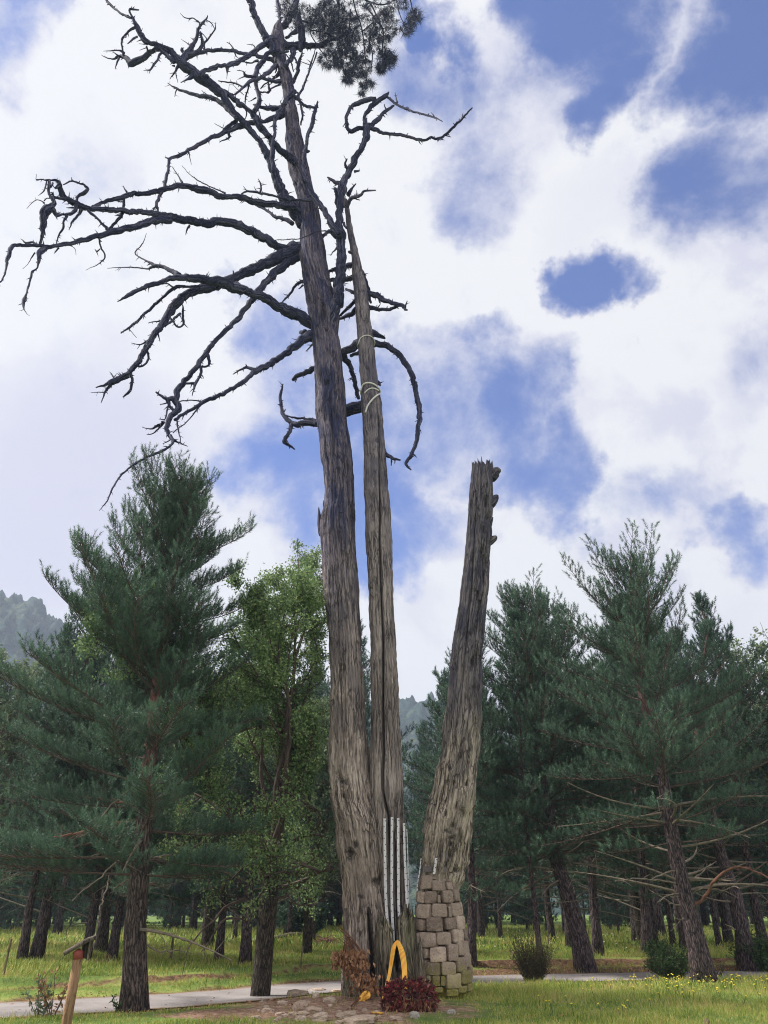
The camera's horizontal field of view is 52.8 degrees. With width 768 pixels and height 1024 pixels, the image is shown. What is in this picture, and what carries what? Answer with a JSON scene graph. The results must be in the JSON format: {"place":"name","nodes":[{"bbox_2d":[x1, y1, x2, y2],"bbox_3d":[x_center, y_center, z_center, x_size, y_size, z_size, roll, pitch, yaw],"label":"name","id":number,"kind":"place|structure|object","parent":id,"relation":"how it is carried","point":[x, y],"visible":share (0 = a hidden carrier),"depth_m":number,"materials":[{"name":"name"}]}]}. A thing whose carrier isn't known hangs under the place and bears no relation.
{"place":"outdoors","nodes":[
{"label":"outdoors","id":0,"kind":"place"},
{"bbox_2d":[0,590,765,915],"bbox_3d":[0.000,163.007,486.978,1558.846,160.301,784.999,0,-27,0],"label":"hill","id":1,"kind":"structure","parent":0,"point":[18,613],"depth_m":352.53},
{"bbox_2d":[0,915,767,1023],"bbox_3d":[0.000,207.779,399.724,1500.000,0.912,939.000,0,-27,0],"label":"ground","id":2,"kind":"structure","parent":0,"point":[283,970],"depth_m":11.96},
{"bbox_2d":[2,938,11,975],"bbox_3d":[-6.054,7.178,12.415,0.060,0.593,0.041,0,-27,0],"label":"fence post","id":3,"kind":"object","parent":2,"relation":"on","point":[6,959],"visible":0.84,"depth_m":12.42,"materials":[{"name":"brown wood"}]},
{"bbox_2d":[0,869,21,929],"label":"pine tree","id":4,"kind":"object","parent":2,"relation":"on","point":[3,904],"visible":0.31,"depth_m":35.47,"materials":[{"name":"green plant"}]},
{"bbox_2d":[0,631,61,891],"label":"pine tree","id":5,"kind":"object","parent":2,"relation":"on","point":[6,741],"visible":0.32,"depth_m":23.21,"materials":[{"name":"green plant"}]},
{"bbox_2d":[0,873,62,929],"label":"pine tree","id":6,"kind":"object","parent":2,"relation":"on","point":[20,919],"visible":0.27,"depth_m":34.29,"materials":[{"name":"green plant"}]},
{"bbox_2d":[21,975,53,1017],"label":"sapling","id":7,"kind":"object","parent":2,"relation":"on","point":[40,1006],"visible":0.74,"depth_m":9.41,"materials":[{"name":"green plant"}]},
{"bbox_2d":[12,868,71,925],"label":"pine tree","id":8,"kind":"object","parent":2,"relation":"on","point":[39,900],"visible":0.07,"depth_m":48.51,"materials":[{"name":"green plant"}]},
{"bbox_2d":[12,791,91,929],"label":"pine tree","id":9,"kind":"object","parent":2,"relation":"on","point":[57,879],"visible":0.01,"depth_m":43.34,"materials":[{"name":"green plant"}]},
{"bbox_2d":[35,965,69,1016],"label":"sapling","id":10,"kind":"object","parent":2,"relation":"on","point":[63,993],"visible":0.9,"depth_m":9.27,"materials":[{"name":"brown plant"}]},
{"bbox_2d":[7,644,120,933],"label":"pine tree","id":11,"kind":"object","parent":2,"relation":"on","point":[58,924],"visible":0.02,"depth_m":34.75,"materials":[{"name":"green plant"}]},
{"bbox_2d":[0,621,128,960],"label":"pine tree","id":12,"kind":"object","parent":2,"relation":"on","point":[24,942],"visible":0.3,"depth_m":16.91,"materials":[{"name":"green plant"}]},
{"bbox_2d":[64,878,87,925],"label":"pine tree","id":13,"kind":"object","parent":2,"relation":"on","point":[71,922],"visible":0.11,"depth_m":52.92,"materials":[{"name":"green plant"}]},
{"bbox_2d":[0,574,156,959],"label":"pine tree","id":14,"kind":"object","parent":2,"relation":"on","point":[38,946],"visible":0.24,"depth_m":16.98,"materials":[{"name":"green plant"}]},
{"bbox_2d":[61,935,96,1023],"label":"wooden post","id":15,"kind":"object","parent":2,"relation":"on","point":[79,954],"visible":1,"depth_m":7.12,"materials":[{"name":"brown wood"}]},
{"bbox_2d":[52,863,116,917],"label":"pine tree","id":16,"kind":"object","parent":2,"relation":"on","point":[89,898],"visible":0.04,"depth_m":45.91,"materials":[{"name":"green plant"}]},
{"bbox_2d":[53,863,126,925],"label":"pine tree","id":17,"kind":"object","parent":2,"relation":"on","point":[83,907],"visible":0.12,"depth_m":33.10,"materials":[{"name":"green plant"}]},
{"bbox_2d":[11,648,184,960],"bbox_3d":[-6.068,5.809,17.006,3.792,7.370,3.563,-10,-29,19],"label":"pine tree","id":18,"kind":"object","parent":2,"relation":"on","point":[95,904],"visible":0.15,"depth_m":16.14,"materials":[{"name":"green plant"}]},
{"bbox_2d":[108,994,122,1012],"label":"sapling","id":19,"kind":"object","parent":2,"relation":"on","point":[114,1004],"visible":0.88,"depth_m":9.88,"materials":[{"name":"green plant"}]},
{"bbox_2d":[5,561,229,953],"bbox_3d":[-6.779,5.784,19.868,4.682,10.122,5.100,-20,-33,34],"label":"pine tree","id":20,"kind":"object","parent":2,"relation":"on","point":[101,941],"visible":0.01,"depth_m":17.88,"materials":[{"name":"green plant"}]},
{"bbox_2d":[45,631,197,960],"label":"pine tree","id":21,"kind":"object","parent":2,"relation":"on","point":[113,945],"visible":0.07,"depth_m":16.07,"materials":[{"name":"green plant"}]},
{"bbox_2d":[0,440,272,1012],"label":"pine tree","id":22,"kind":"object","parent":2,"relation":"on","point":[173,520],"visible":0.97,"depth_m":11.34,"materials":[{"name":"green plant"}]},
{"bbox_2d":[115,889,168,918],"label":"pine tree","id":23,"kind":"object","parent":2,"relation":"on","point":[152,911],"visible":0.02,"depth_m":50.97,"materials":[{"name":"green plant"}]},
{"bbox_2d":[117,664,191,941],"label":"broadleaf tree","id":24,"kind":"object","parent":2,"relation":"on","point":[163,811],"visible":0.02,"depth_m":24.86,"materials":[{"name":"plant"}]},
{"bbox_2d":[149,867,194,929],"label":"pine tree","id":25,"kind":"object","parent":2,"relation":"on","point":[171,912],"visible":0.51,"depth_m":40.56,"materials":[{"name":"green plant"}]},
{"bbox_2d":[151,876,202,926],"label":"pine tree","id":26,"kind":"object","parent":2,"relation":"on","point":[175,924],"depth_m":48.38,"materials":[{"name":"green plant"}]},
{"bbox_2d":[164,879,203,921],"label":"pine tree","id":27,"kind":"object","parent":2,"relation":"on","point":[188,919],"visible":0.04,"depth_m":50.57,"materials":[{"name":"green plant"}]},
{"bbox_2d":[162,696,229,929],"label":"pine tree","id":28,"kind":"object","parent":2,"relation":"on","point":[193,921],"visible":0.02,"depth_m":41.54,"materials":[{"name":"green plant"}]},
{"bbox_2d":[68,538,338,996],"bbox_3d":[-2.803,3.435,12.988,4.235,8.481,4.649,0,-27,0],"label":"broadleaf tree","id":29,"kind":"object","parent":2,"relation":"on","point":[264,679],"visible":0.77,"depth_m":12.67,"materials":[{"name":"green plant"}]},
{"bbox_2d":[161,657,285,948],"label":"broadleaf tree","id":30,"kind":"object","parent":2,"relation":"on","point":[209,930],"visible":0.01,"depth_m":20.45,"materials":[{"name":"plant"}]},
{"bbox_2d":[152,657,303,960],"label":"pine tree","id":31,"kind":"object","parent":2,"relation":"on","point":[220,937],"visible":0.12,"depth_m":16.29,"materials":[{"name":"green plant"}]},
{"bbox_2d":[221,750,278,938],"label":"pine tree","id":32,"kind":"object","parent":2,"relation":"on","point":[236,928],"depth_m":27.25,"materials":[{"name":"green plant"}]},
{"bbox_2d":[0,0,500,998],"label":"dead tree","id":33,"kind":"object","parent":2,"relation":"on","point":[366,792],"visible":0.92,"depth_m":14.64,"materials":[{"name":"brown wood"}]},
{"bbox_2d":[382,940,406,997],"bbox_3d":[0.163,6.139,10.406,0.280,0.650,0.750,-4,-28,7],"label":"ribbon","id":34,"kind":"object","parent":33,"relation":"hanging from","point":[402,956],"visible":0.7,"depth_m":10.69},
{"bbox_2d":[173,611,333,964],"bbox_3d":[-2.789,5.585,16.748,3.978,7.566,3.652,-6,-28,11],"label":"pine tree","id":35,"kind":"object","parent":2,"relation":"on","point":[245,953],"visible":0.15,"depth_m":15.91,"materials":[{"name":"green plant"}]},
{"bbox_2d":[255,833,303,933],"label":"pine tree","id":36,"kind":"object","parent":2,"relation":"on","point":[279,894],"visible":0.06,"depth_m":32.60,"materials":[{"name":"green plant"}]},
{"bbox_2d":[251,683,333,939],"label":"pine tree","id":37,"kind":"object","parent":2,"relation":"on","point":[289,928],"visible":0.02,"depth_m":27.00,"materials":[{"name":"green plant"}]},
{"bbox_2d":[287,989,308,996],"bbox_3d":[-1.287,7.252,11.653,0.364,0.114,0.286,0,-27,0],"label":"rock","id":38,"kind":"object","parent":2,"relation":"on","point":[296,992],"visible":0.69,"depth_m":11.57,"materials":[{"name":"stone"}]},
{"bbox_2d":[292,1000,309,1010],"bbox_3d":[-1.017,6.105,9.548,0.225,0.147,0.150,0,-27,0],"label":"rock","id":39,"kind":"object","parent":2,"relation":"on","point":[301,1005],"visible":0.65,"depth_m":9.51,"materials":[{"name":"stone"}]},
{"bbox_2d":[276,893,333,936],"bbox_3d":[-2.928,14.718,28.072,2.245,1.696,2.078,0,-27,0],"label":"dark bush","id":40,"kind":"object","parent":2,"relation":"on","point":[297,921],"visible":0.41,"depth_m":27.68,"materials":[{"name":"green plant"}]},
{"bbox_2d":[282,689,339,941],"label":"pine tree","id":41,"kind":"object","parent":2,"relation":"on","point":[327,852],"visible":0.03,"depth_m":25.93,"materials":[{"name":"green plant"}]},
{"bbox_2d":[306,1006,323,1012],"bbox_3d":[-0.832,5.997,9.303,0.228,0.092,0.174,0,-27,0],"label":"rock","id":42,"kind":"object","parent":2,"relation":"on","point":[314,1008],"visible":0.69,"depth_m":9.25,"materials":[{"name":"stone"}]},
{"bbox_2d":[265,647,369,908],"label":"pine tree","id":43,"kind":"object","parent":2,"relation":"on","point":[324,671],"visible":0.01,"depth_m":40.03,"materials":[{"name":"green plant"}]},
{"bbox_2d":[266,695,369,953],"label":"broadleaf tree","id":44,"kind":"object","parent":2,"relation":"on","point":[323,790],"visible":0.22,"depth_m":20.15,"materials":[{"name":"green plant"}]},
{"bbox_2d":[311,1012,328,1021],"bbox_3d":[-0.731,5.734,8.770,0.211,0.114,0.187,0,-27,0],"label":"rock","id":45,"kind":"object","parent":2,"relation":"on","point":[322,1016],"visible":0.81,"depth_m":8.72,"materials":[{"name":"stone"}]},
{"bbox_2d":[314,934,341,943],"bbox_3d":[-1.758,13.340,24.158,0.940,0.313,0.791,-10,-29,19],"label":"brush heap","id":46,"kind":"object","parent":2,"relation":"on","point":[326,939],"visible":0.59,"depth_m":24.02,"materials":[{"name":"brown plant"}]},
{"bbox_2d":[316,852,342,925],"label":"pine tree","id":47,"kind":"object","parent":2,"relation":"on","point":[338,911],"visible":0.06,"depth_m":51.37,"materials":[{"name":"green plant"}]},
{"bbox_2d":[316,877,342,906],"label":"pine tree","id":48,"kind":"object","parent":2,"relation":"on","point":[331,890],"visible":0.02,"depth_m":49.18,"materials":[{"name":"green plant"}]},
{"bbox_2d":[323,884,342,925],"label":"pine tree","id":49,"kind":"object","parent":2,"relation":"on","point":[331,917],"visible":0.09,"depth_m":52.60,"materials":[{"name":"green plant"}]},
{"bbox_2d":[335,1010,356,1018],"bbox_3d":[-0.446,5.824,8.945,0.275,0.100,0.212,0,-27,0],"label":"rock","id":50,"kind":"object","parent":2,"relation":"on","point":[346,1014],"visible":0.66,"depth_m":8.89,"materials":[{"name":"stone"}]},
{"bbox_2d":[330,925,382,1010],"bbox_3d":[-0.370,5.960,10.165,0.725,0.914,1.474,0,-27,0],"label":"dried bouquet","id":51,"kind":"object","parent":2,"relation":"on","point":[347,960],"visible":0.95,"depth_m":10.52,"materials":[{"name":"brown plant"}]},
{"bbox_2d":[342,1014,375,1023],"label":"rock","id":52,"kind":"object","parent":2,"relation":"on","point":[363,1019],"visible":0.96,"depth_m":8.49,"materials":[{"name":"stone"}]},
{"bbox_2d":[312,618,422,884],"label":"pine tree","id":53,"kind":"object","parent":2,"relation":"on","point":[366,680],"visible":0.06,"depth_m":36.67,"materials":[{"name":"green plant"}]},
{"bbox_2d":[328,685,416,883],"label":"pine tree","id":54,"kind":"object","parent":2,"relation":"on","point":[369,726],"visible":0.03,"depth_m":46.48,"materials":[{"name":"green plant"}]},
{"bbox_2d":[0,923,767,1023],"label":"grass","id":55,"kind":"structure","parent":2,"relation":"on","point":[540,988],"depth_m":12.61,"materials":[{"name":"plant"}]},
{"bbox_2d":[379,975,440,1012],"bbox_3d":[0.325,6.014,9.550,0.785,0.530,0.535,0,-27,0],"label":"bush","id":56,"kind":"object","parent":2,"relation":"on","point":[396,986],"visible":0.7,"depth_m":9.48,"materials":[{"name":"red plant"}]},
{"bbox_2d":[404,719,433,882],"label":"pine tree","id":57,"kind":"object","parent":2,"relation":"on","point":[422,773],"visible":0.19,"depth_m":47.94,"materials":[{"name":"green plant"}]},
{"bbox_2d":[404,742,433,873],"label":"pine tree","id":58,"kind":"object","parent":2,"relation":"on","point":[412,862],"visible":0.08,"depth_m":60.13,"materials":[{"name":"green plant"}]},
{"bbox_2d":[404,667,449,854],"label":"pine tree","id":59,"kind":"object","parent":2,"relation":"on","point":[431,727],"visible":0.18,"depth_m":40.57,"materials":[{"name":"green plant"}]},
{"bbox_2d":[414,875,473,998],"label":"stone buttress","id":60,"kind":"structure","parent":2,"relation":"on","point":[439,918],"depth_m":11.00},
{"bbox_2d":[404,687,522,916],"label":"pine tree","id":61,"kind":"object","parent":2,"relation":"on","point":[409,815],"visible":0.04,"depth_m":40.70,"materials":[{"name":"green plant"}]},
{"bbox_2d":[417,650,511,932],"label":"pine tree","id":62,"kind":"object","parent":2,"relation":"on","point":[435,752],"visible":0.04,"depth_m":37.99,"materials":[{"name":"green plant"}]},
{"bbox_2d":[418,729,533,936],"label":"pine tree","id":63,"kind":"object","parent":2,"relation":"on","point":[480,923],"visible":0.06,"depth_m":29.89,"materials":[{"name":"green plant"}]},
{"bbox_2d":[401,640,551,966],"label":"pine tree","id":64,"kind":"object","parent":2,"relation":"on","point":[470,886],"visible":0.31,"depth_m":17.59,"materials":[{"name":"green plant"}]},
{"bbox_2d":[460,853,510,929],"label":"pine tree","id":65,"kind":"object","parent":2,"relation":"on","point":[485,899],"visible":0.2,"depth_m":40.57,"materials":[{"name":"green plant"}]},
{"bbox_2d":[460,689,520,937],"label":"pine tree","id":66,"kind":"object","parent":2,"relation":"on","point":[500,932],"visible":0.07,"depth_m":29.47,"materials":[{"name":"green plant"}]},
{"bbox_2d":[480,851,515,928],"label":"pine tree","id":67,"kind":"object","parent":2,"relation":"on","point":[503,902],"visible":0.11,"depth_m":42.03,"materials":[{"name":"green plant"}]},
{"bbox_2d":[485,856,559,925],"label":"pine tree","id":68,"kind":"object","parent":2,"relation":"on","point":[508,905],"visible":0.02,"depth_m":52.73,"materials":[{"name":"green plant"}]},
{"bbox_2d":[501,872,544,929],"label":"pine tree","id":69,"kind":"object","parent":2,"relation":"on","point":[520,911],"visible":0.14,"depth_m":41.90,"materials":[{"name":"green plant"}]},
{"bbox_2d":[499,822,559,930],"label":"pine tree","id":70,"kind":"object","parent":2,"relation":"on","point":[529,915],"visible":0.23,"depth_m":36.82,"materials":[{"name":"green plant"}]},
{"bbox_2d":[502,926,558,981],"bbox_3d":[2.792,8.232,14.407,1.077,0.997,1.132,-6,-28,12],"label":"broom bush","id":71,"kind":"object","parent":2,"relation":"on","point":[534,965],"visible":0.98,"depth_m":14.22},
{"bbox_2d":[471,607,605,956],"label":"pine tree","id":72,"kind":"object","parent":2,"relation":"on","point":[520,746],"visible":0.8,"depth_m":17.49,"materials":[{"name":"green plant"}]},
{"bbox_2d":[478,680,599,943],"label":"pine tree","id":73,"kind":"object","parent":2,"relation":"on","point":[550,923],"visible":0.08,"depth_m":24.35,"materials":[{"name":"green plant"}]},
{"bbox_2d":[427,563,656,972],"bbox_3d":[4.061,5.778,18.369,4.988,9.295,4.781,-21,-34,35],"label":"pine tree","id":74,"kind":"object","parent":2,"relation":"on","point":[583,957],"visible":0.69,"depth_m":17.92,"materials":[{"name":"green plant"}]},
{"bbox_2d":[506,643,578,933],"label":"pine tree","id":75,"kind":"object","parent":2,"relation":"on","point":[562,918],"depth_m":33.55,"materials":[{"name":"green plant"}]},
{"bbox_2d":[500,741,586,929],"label":"pine tree","id":76,"kind":"object","parent":2,"relation":"on","point":[538,884],"visible":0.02,"depth_m":38.97,"materials":[{"name":"green plant"}]},
{"bbox_2d":[474,589,655,947],"bbox_3d":[4.924,7.472,23.791,5.309,10.840,4.988,16,-31,-28],"label":"pine tree","id":77,"kind":"object","parent":2,"relation":"on","point":[567,934],"visible":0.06,"depth_m":22.03,"materials":[{"name":"green plant"}]},
{"bbox_2d":[566,856,603,928],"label":"pine tree","id":78,"kind":"object","parent":2,"relation":"on","point":[582,902],"visible":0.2,"depth_m":41.84,"materials":[{"name":"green plant"}]},
{"bbox_2d":[502,602,687,955],"bbox_3d":[5.048,6.381,19.654,4.348,8.922,4.270,24,-36,-39],"label":"pine tree","id":79,"kind":"object","parent":2,"relation":"on","point":[597,940],"visible":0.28,"depth_m":18.73,"materials":[{"name":"green plant"}]},
{"bbox_2d":[583,861,628,929],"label":"pine tree","id":80,"kind":"object","parent":2,"relation":"on","point":[602,907],"visible":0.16,"depth_m":42.36,"materials":[{"name":"green plant"}]},
{"bbox_2d":[587,859,630,932],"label":"pine tree","id":81,"kind":"object","parent":2,"relation":"on","point":[616,921],"visible":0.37,"depth_m":34.90,"materials":[{"name":"green plant"}]},
{"bbox_2d":[565,669,662,943],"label":"tree","id":82,"kind":"object","parent":2,"relation":"on","point":[636,913],"depth_m":24.88,"materials":[{"name":"plant"}]},
{"bbox_2d":[562,665,673,940],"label":"pine tree","id":83,"kind":"object","parent":2,"relation":"on","point":[633,933],"visible":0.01,"depth_m":25.82,"materials":[{"name":"green plant"}]},
{"bbox_2d":[583,654,686,941],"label":"pine tree","id":84,"kind":"object","parent":2,"relation":"on","point":[653,922],"visible":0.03,"depth_m":24.15,"materials":[{"name":"green plant"}]},
{"bbox_2d":[578,624,694,937],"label":"pine tree","id":85,"kind":"object","parent":2,"relation":"on","point":[659,920],"depth_m":29.04,"materials":[{"name":"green plant"}]},
{"bbox_2d":[614,868,672,917],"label":"pine tree","id":86,"kind":"object","parent":2,"relation":"on","point":[664,911],"visible":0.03,"depth_m":48.98,"materials":[{"name":"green plant"}]},
{"bbox_2d":[529,518,767,982],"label":"pine tree","id":87,"kind":"object","parent":2,"relation":"on","point":[633,619],"visible":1,"depth_m":15.59,"materials":[{"name":"green plant"}]},
{"bbox_2d":[550,594,746,952],"bbox_3d":[6.700,6.713,21.123,4.749,9.702,5.001,-20,-33,33],"label":"pine tree","id":88,"kind":"object","parent":2,"relation":"on","point":[646,922],"visible":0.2,"depth_m":19.82,"materials":[{"name":"green plant"}]},
{"bbox_2d":[605,667,695,944],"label":"pine tree","id":89,"kind":"object","parent":2,"relation":"on","point":[672,938],"visible":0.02,"depth_m":23.61,"materials":[{"name":"green plant"}]},
{"bbox_2d":[640,936,672,956],"bbox_3d":[6.220,9.904,17.544,0.638,0.494,0.691,-22,-34,36],"label":"green bush","id":90,"kind":"object","parent":2,"relation":"on","point":[652,943],"visible":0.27,"depth_m":17.53,"materials":[{"name":"green plant"}]},
{"bbox_2d":[649,639,677,932],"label":"pine tree","id":91,"kind":"object","parent":2,"relation":"on","point":[674,909],"depth_m":31.61,"materials":[{"name":"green plant"}]},
{"bbox_2d":[642,942,689,979],"bbox_3d":[5.515,8.626,14.803,1.184,0.708,1.138,17,-32,-30],"label":"green bush","id":92,"kind":"object","parent":2,"relation":"on","point":[662,964],"visible":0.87,"depth_m":14.64,"materials":[{"name":"green plant"}]},
{"bbox_2d":[587,607,767,947],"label":"pine tree","id":93,"kind":"object","parent":2,"relation":"on","point":[681,936],"visible":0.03,"depth_m":21.58,"materials":[{"name":"green plant"}]},
{"bbox_2d":[620,615,767,971],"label":"pine tree","id":94,"kind":"object","parent":2,"relation":"on","point":[744,962],"visible":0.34,"depth_m":17.96,"materials":[{"name":"green plant"}]},
{"bbox_2d":[669,866,719,925],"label":"pine tree","id":95,"kind":"object","parent":2,"relation":"on","point":[704,910],"visible":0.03,"depth_m":51.25,"materials":[{"name":"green plant"}]},
{"bbox_2d":[634,625,764,945],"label":"pine tree","id":96,"kind":"object","parent":2,"relation":"on","point":[717,936],"visible":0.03,"depth_m":22.76,"materials":[{"name":"green plant"}]},
{"bbox_2d":[634,625,767,943],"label":"pine tree","id":97,"kind":"object","parent":2,"relation":"on","point":[724,916],"visible":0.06,"depth_m":23.81,"materials":[{"name":"green plant"}]},
{"bbox_2d":[657,588,767,945],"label":"pine tree","id":98,"kind":"object","parent":2,"relation":"on","point":[744,853],"visible":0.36,"depth_m":21.68,"materials":[{"name":"green plant"}]},
{"bbox_2d":[686,862,742,927],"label":"pine tree","id":99,"kind":"object","parent":2,"relation":"on","point":[717,912],"visible":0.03,"depth_m":46.58,"materials":[{"name":"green plant"}]},
{"bbox_2d":[702,623,767,865],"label":"broadleaf tree","id":100,"kind":"object","parent":2,"relation":"on","point":[737,653],"visible":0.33,"depth_m":23.08,"materials":[{"name":"green plant"}]},
{"bbox_2d":[720,694,767,886],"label":"pine tree","id":101,"kind":"object","parent":2,"relation":"on","point":[761,825],"visible":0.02,"depth_m":47.16,"materials":[{"name":"green plant"}]},
{"bbox_2d":[726,928,767,971],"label":"dark bush","id":102,"kind":"object","parent":2,"relation":"on","point":[760,947],"visible":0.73,"depth_m":16.61,"materials":[{"name":"green plant"}]},
{"bbox_2d":[741,784,767,918],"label":"pine tree","id":103,"kind":"object","parent":2,"relation":"on","point":[745,899],"visible":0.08,"depth_m":48.48,"materials":[{"name":"green plant"}]},
{"bbox_2d":[0,971,767,1017],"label":"road","id":104,"kind":"structure","parent":0,"point":[178,999],"depth_m":11.76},
{"bbox_2d":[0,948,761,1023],"bbox_3d":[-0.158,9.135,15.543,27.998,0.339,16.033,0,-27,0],"label":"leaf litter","id":105,"kind":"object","parent":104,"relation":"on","point":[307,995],"visible":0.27,"depth_m":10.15,"materials":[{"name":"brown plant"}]},
{"bbox_2d":[0,0,767,737],"label":"sky","id":106,"kind":"structure","parent":0,"point":[580,267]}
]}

